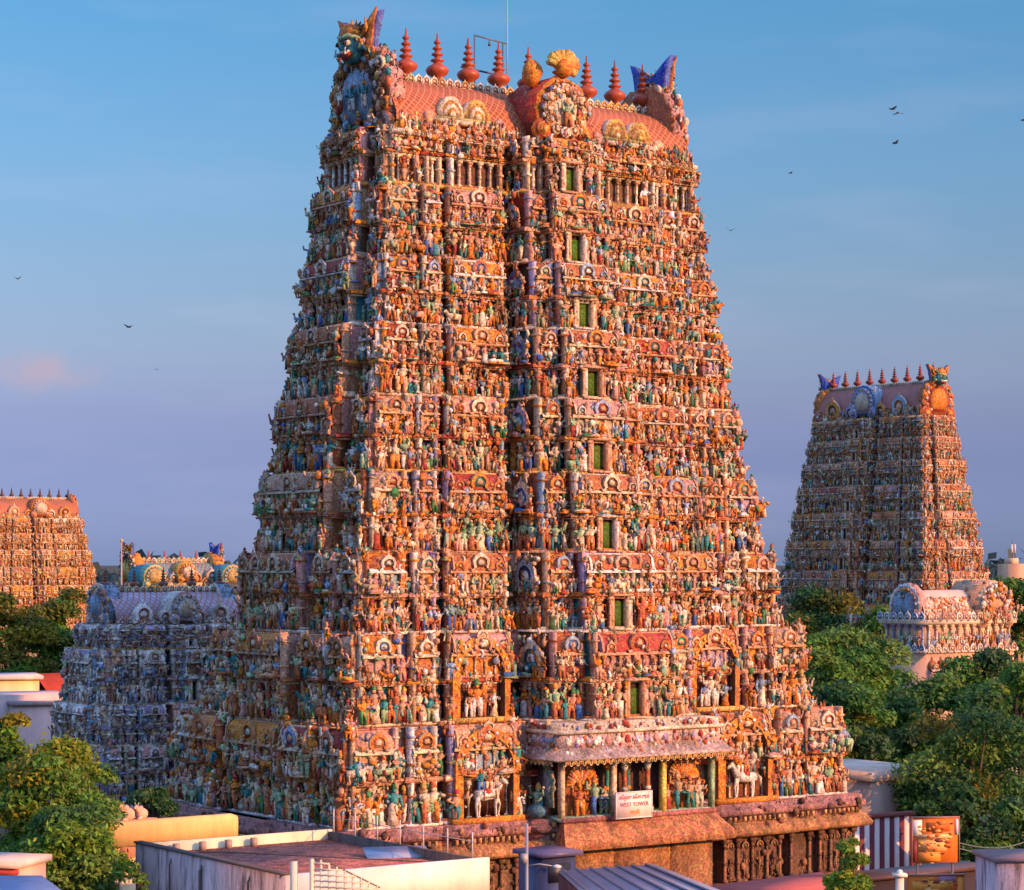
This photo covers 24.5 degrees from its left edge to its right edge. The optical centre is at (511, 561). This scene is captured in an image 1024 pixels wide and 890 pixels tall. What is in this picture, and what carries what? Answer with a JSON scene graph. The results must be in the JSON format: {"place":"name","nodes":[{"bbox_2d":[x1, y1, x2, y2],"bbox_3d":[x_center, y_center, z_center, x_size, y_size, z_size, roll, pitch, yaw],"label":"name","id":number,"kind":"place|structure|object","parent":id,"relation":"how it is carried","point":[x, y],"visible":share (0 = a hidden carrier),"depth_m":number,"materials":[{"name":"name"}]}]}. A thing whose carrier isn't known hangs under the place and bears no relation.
{"place":"outdoors","nodes":[
{"label":"outdoors","id":0,"kind":"place"},
{"bbox_2d":[0,672,42,690],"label":"rooftop house","id":1,"kind":"structure","parent":0,"point":[23,681],"depth_m":188.72,"materials":[{"name":"paint"}]},
{"bbox_2d":[0,852,51,877],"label":"ledge house","id":2,"kind":"structure","parent":0,"point":[12,863],"depth_m":86.05,"materials":[{"name":"beige paint"}]},
{"bbox_2d":[0,875,60,889],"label":"blue shed","id":3,"kind":"structure","parent":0,"point":[24,882],"depth_m":79.64,"materials":[{"name":"paint"}]},
{"bbox_2d":[0,690,62,839],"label":"pink house","id":4,"kind":"structure","parent":0,"point":[36,707],"depth_m":167.22,"materials":[{"name":"paint"}]},
{"bbox_2d":[0,487,96,669],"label":"gateway tower","id":5,"kind":"structure","parent":0,"point":[45,555],"depth_m":444.93,"materials":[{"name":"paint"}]},
{"bbox_2d":[38,673,63,690],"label":"red roof house","id":6,"kind":"structure","parent":0,"point":[51,681],"depth_m":198.98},
{"bbox_2d":[46,567,238,820],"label":"gateway tower","id":7,"kind":"structure","parent":0,"point":[134,672],"depth_m":146.81,"materials":[{"name":"paint"}]},
{"bbox_2d":[100,541,239,598],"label":"shrine tower","id":8,"kind":"structure","parent":0,"point":[205,568],"depth_m":212.90,"materials":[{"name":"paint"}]},
{"bbox_2d":[108,813,237,889],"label":"yellow house","id":9,"kind":"structure","parent":0,"point":[129,832],"depth_m":105.06,"materials":[{"name":"yellow paint"}]},
{"bbox_2d":[118,801,155,857],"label":"bull statue","id":10,"kind":"object","parent":9,"relation":"on","point":[141,812],"visible":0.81,"depth_m":104.34,"materials":[{"name":"beige stone"}]},
{"bbox_2d":[290,858,379,889],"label":"stair screen","id":11,"kind":"object","parent":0,"point":[293,875],"visible":1,"depth_m":79.69,"materials":[{"name":"paint"}]},
{"bbox_2d":[0,0,1023,565],"label":"sky","id":12,"kind":"structure","parent":0,"point":[160,164],"materials":[{"name":"blue"}]},
{"bbox_2d":[159,6,872,889],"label":"gateway tower","id":13,"kind":"structure","parent":0,"point":[507,570],"depth_m":123.03,"materials":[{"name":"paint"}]},
{"bbox_2d":[460,0,507,88],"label":"roof mast","id":14,"kind":"object","parent":13,"relation":"on","point":[489,42],"visible":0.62,"depth_m":131.22,"materials":[{"name":"metal"}]},
{"bbox_2d":[615,790,651,819],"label":"sign board","id":15,"kind":"object","parent":13,"relation":"attached to","point":[633,804],"visible":1,"depth_m":120.26,"materials":[{"name":"white paint"}]},
{"bbox_2d":[96,566,990,574],"bbox_3d":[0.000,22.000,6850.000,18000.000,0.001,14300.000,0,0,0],"label":"ground","id":16,"kind":"structure","parent":0,"point":[111,569],"depth_m":7830.13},
{"bbox_2d":[0,591,62,672],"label":"tree","id":17,"kind":"object","parent":16,"relation":"on","point":[29,626],"visible":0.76,"depth_m":222.78,"materials":[{"name":"green plant"}]},
{"bbox_2d":[26,625,73,672],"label":"tree","id":18,"kind":"object","parent":16,"relation":"on","point":[53,650],"visible":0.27,"depth_m":226.81,"materials":[{"name":"green plant"}]},
{"bbox_2d":[17,586,88,665],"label":"tree","id":19,"kind":"object","parent":16,"relation":"on","point":[57,611],"visible":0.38,"depth_m":238.94,"materials":[{"name":"green plant"}]},
{"bbox_2d":[120,539,122,584],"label":"flag pole","id":20,"kind":"object","parent":16,"relation":"on","point":[121,540],"visible":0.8,"depth_m":189.95,"materials":[{"name":"metal"}]},
{"bbox_2d":[92,549,1023,601],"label":"distant woods","id":21,"kind":"object","parent":16,"relation":"on","point":[112,577],"depth_m":680.80,"materials":[{"name":"green plant"}]},
{"bbox_2d":[780,583,869,673],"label":"tree","id":22,"kind":"object","parent":16,"relation":"on","point":[826,611],"visible":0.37,"depth_m":250.22,"materials":[{"name":"green plant"}]},
{"bbox_2d":[804,648,861,713],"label":"tree","id":23,"kind":"object","parent":16,"relation":"on","point":[833,666],"visible":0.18,"depth_m":188.02,"materials":[{"name":"green plant"}]},
{"bbox_2d":[807,677,899,762],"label":"tree","id":24,"kind":"object","parent":16,"relation":"on","point":[849,695],"visible":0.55,"depth_m":173.42,"materials":[{"name":"green plant"}]},
{"bbox_2d":[804,621,917,733],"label":"tree","id":25,"kind":"object","parent":16,"relation":"on","point":[860,651],"visible":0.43,"depth_m":203.29,"materials":[{"name":"green plant"}]},
{"bbox_2d":[853,721,874,760],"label":"tree","id":26,"kind":"object","parent":16,"relation":"on","point":[865,728],"visible":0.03,"depth_m":182.25,"materials":[{"name":"green plant"}]},
{"bbox_2d":[851,604,889,659],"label":"tree","id":27,"kind":"object","parent":16,"relation":"on","point":[874,625],"visible":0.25,"depth_m":261.04,"materials":[{"name":"green plant"}]},
{"bbox_2d":[843,759,934,864],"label":"cream house","id":28,"kind":"structure","parent":16,"relation":"on","point":[869,780],"depth_m":147.63,"materials":[{"name":"beige paint"}]},
{"bbox_2d":[871,695,927,761],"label":"tree","id":29,"kind":"object","parent":16,"relation":"on","point":[903,708],"visible":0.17,"depth_m":186.80,"materials":[{"name":"green plant"}]},
{"bbox_2d":[825,860,974,889],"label":"shop row","id":30,"kind":"object","parent":16,"relation":"on","point":[883,879],"visible":0.37,"depth_m":112.79,"materials":[{"name":"paint"}]},
{"bbox_2d":[876,666,944,714],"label":"tree","id":31,"kind":"object","parent":16,"relation":"on","point":[904,676],"visible":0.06,"depth_m":220.25,"materials":[{"name":"green plant"}]},
{"bbox_2d":[884,723,945,763],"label":"tree","id":32,"kind":"object","parent":16,"relation":"on","point":[903,737],"visible":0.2,"depth_m":176.79,"materials":[{"name":"green plant"}]},
{"bbox_2d":[876,669,972,747],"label":"tree","id":33,"kind":"object","parent":16,"relation":"on","point":[938,688],"visible":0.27,"depth_m":198.87,"materials":[{"name":"green plant"}]},
{"bbox_2d":[913,778,991,862],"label":"tree","id":34,"kind":"object","parent":16,"relation":"on","point":[951,797],"visible":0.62,"depth_m":135.05,"materials":[{"name":"green plant"}]},
{"bbox_2d":[888,704,1023,833],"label":"tree","id":35,"kind":"object","parent":16,"relation":"on","point":[966,745],"visible":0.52,"depth_m":146.15,"materials":[{"name":"green plant"}]},
{"bbox_2d":[931,646,1014,721],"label":"tree","id":36,"kind":"object","parent":16,"relation":"on","point":[988,661],"visible":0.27,"depth_m":212.21,"materials":[{"name":"green plant"}]},
{"bbox_2d":[947,676,1019,724],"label":"tree","id":37,"kind":"object","parent":16,"relation":"on","point":[960,697],"visible":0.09,"depth_m":196.00,"materials":[{"name":"green plant"}]},
{"bbox_2d":[963,659,1023,752],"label":"tree","id":38,"kind":"object","parent":16,"relation":"on","point":[992,691],"visible":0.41,"depth_m":178.70,"materials":[{"name":"green plant"}]},
{"bbox_2d":[966,794,1023,861],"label":"tree","id":39,"kind":"object","parent":16,"relation":"on","point":[1005,824],"visible":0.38,"depth_m":138.67,"materials":[{"name":"green plant"}]},
{"bbox_2d":[974,720,1023,835],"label":"tree","id":40,"kind":"object","parent":16,"relation":"on","point":[1021,779],"visible":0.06,"depth_m":159.03,"materials":[{"name":"green plant"}]},
{"bbox_2d":[982,574,1023,661],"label":"tree","id":41,"kind":"object","parent":16,"relation":"on","point":[1016,585],"visible":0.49,"depth_m":298.69,"materials":[{"name":"green plant"}]},
{"bbox_2d":[558,863,718,889],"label":"tin shed","id":42,"kind":"structure","parent":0,"point":[645,876],"depth_m":88.31,"materials":[{"name":"paint"}]},
{"bbox_2d":[711,872,825,889],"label":"red roof shed","id":43,"kind":"structure","parent":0,"point":[810,881],"depth_m":91.79,"materials":[{"name":"red metal"}]},
{"bbox_2d":[776,363,990,660],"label":"gateway tower","id":44,"kind":"structure","parent":0,"point":[884,507],"depth_m":363.47,"materials":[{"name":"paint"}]},
{"bbox_2d":[855,811,915,870],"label":"striped wall","id":45,"kind":"structure","parent":0,"point":[885,838],"depth_m":138.32,"materials":[{"name":"white paint"}]},
{"bbox_2d":[876,579,1017,719],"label":"shrine building","id":46,"kind":"structure","parent":0,"point":[931,628],"depth_m":241.85,"materials":[{"name":"paint"}]},
{"bbox_2d":[960,842,1023,848],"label":"overhead cable","id":47,"kind":"object","parent":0,"point":[991,847],"visible":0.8,"depth_m":96.94,"materials":[{"name":"paint"}]},
{"bbox_2d":[960,758,1023,837],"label":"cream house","id":48,"kind":"structure","parent":0,"point":[984,821],"depth_m":171.25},
{"bbox_2d":[972,849,1023,889],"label":"pink shed","id":49,"kind":"structure","parent":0,"point":[999,869],"depth_m":83.28,"materials":[{"name":"paint"}]},
{"bbox_2d":[997,541,1023,661],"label":"tower","id":50,"kind":"structure","parent":0,"point":[1011,567],"depth_m":418.66,"materials":[{"name":"paint"}]},
{"label":"road","id":51,"kind":"structure","parent":0,"visible":0},
{"bbox_2d":[0,711,31,818],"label":"tree","id":52,"kind":"object","parent":51,"relation":"on","point":[9,750],"visible":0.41,"depth_m":99.21,"materials":[{"name":"green plant"}]},
{"bbox_2d":[1,801,121,889],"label":"tree","id":53,"kind":"object","parent":51,"relation":"on","point":[76,844],"visible":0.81,"depth_m":90.82,"materials":[{"name":"green plant"}]},
{"bbox_2d":[0,730,135,889],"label":"tree","id":54,"kind":"object","parent":51,"relation":"on","point":[64,771],"visible":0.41,"depth_m":95.32,"materials":[{"name":"green plant"}]},
{"bbox_2d":[128,862,150,889],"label":"tree","id":55,"kind":"object","parent":51,"relation":"on","point":[138,876],"visible":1,"depth_m":87.80,"materials":[{"name":"green plant"}]},
{"bbox_2d":[126,785,180,817],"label":"tree","id":56,"kind":"object","parent":51,"relation":"on","point":[158,800],"visible":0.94,"depth_m":111.48,"materials":[{"name":"green plant"}]},
{"bbox_2d":[134,809,489,889],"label":"terrace house","id":57,"kind":"structure","parent":51,"relation":"on","point":[254,862],"depth_m":89.21,"materials":[{"name":"paint"}]},
{"bbox_2d":[363,845,426,858],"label":"solar panel","id":58,"kind":"object","parent":57,"relation":"on","point":[389,852],"visible":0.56,"depth_m":91.46,"materials":[{"name":"glass"}]},
{"bbox_2d":[520,823,561,889],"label":"lamp post","id":59,"kind":"object","parent":51,"relation":"on","point":[523,857],"visible":1,"depth_m":102.94,"materials":[{"name":"metal"}]},
{"bbox_2d":[512,845,582,889],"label":"kiosk","id":60,"kind":"object","parent":51,"relation":"on","point":[541,877],"visible":0.82,"depth_m":103.64,"materials":[{"name":"paint"}]},
{"bbox_2d":[822,870,875,889],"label":"tree","id":61,"kind":"object","parent":51,"relation":"on","point":[843,880],"visible":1,"depth_m":73.85,"materials":[{"name":"green plant"}]},
{"bbox_2d":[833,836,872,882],"bbox_3d":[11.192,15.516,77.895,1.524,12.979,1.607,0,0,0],"label":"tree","id":62,"kind":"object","parent":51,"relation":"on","point":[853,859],"visible":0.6,"depth_m":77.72,"materials":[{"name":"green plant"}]},
{"bbox_2d":[892,869,907,889],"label":"gate pillar","id":63,"kind":"structure","parent":51,"relation":"on","point":[899,875],"depth_m":83.87,"materials":[{"name":"white paint"}]},
{"bbox_2d":[905,873,964,889],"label":"hoarding","id":64,"kind":"object","parent":51,"relation":"on","point":[953,881],"visible":0.98,"depth_m":85.94,"materials":[{"name":"paint"}]},
{"bbox_2d":[911,816,959,873],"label":"hoarding","id":65,"kind":"object","parent":51,"relation":"on","point":[935,839],"visible":1,"depth_m":91.94,"materials":[{"name":"paint"}]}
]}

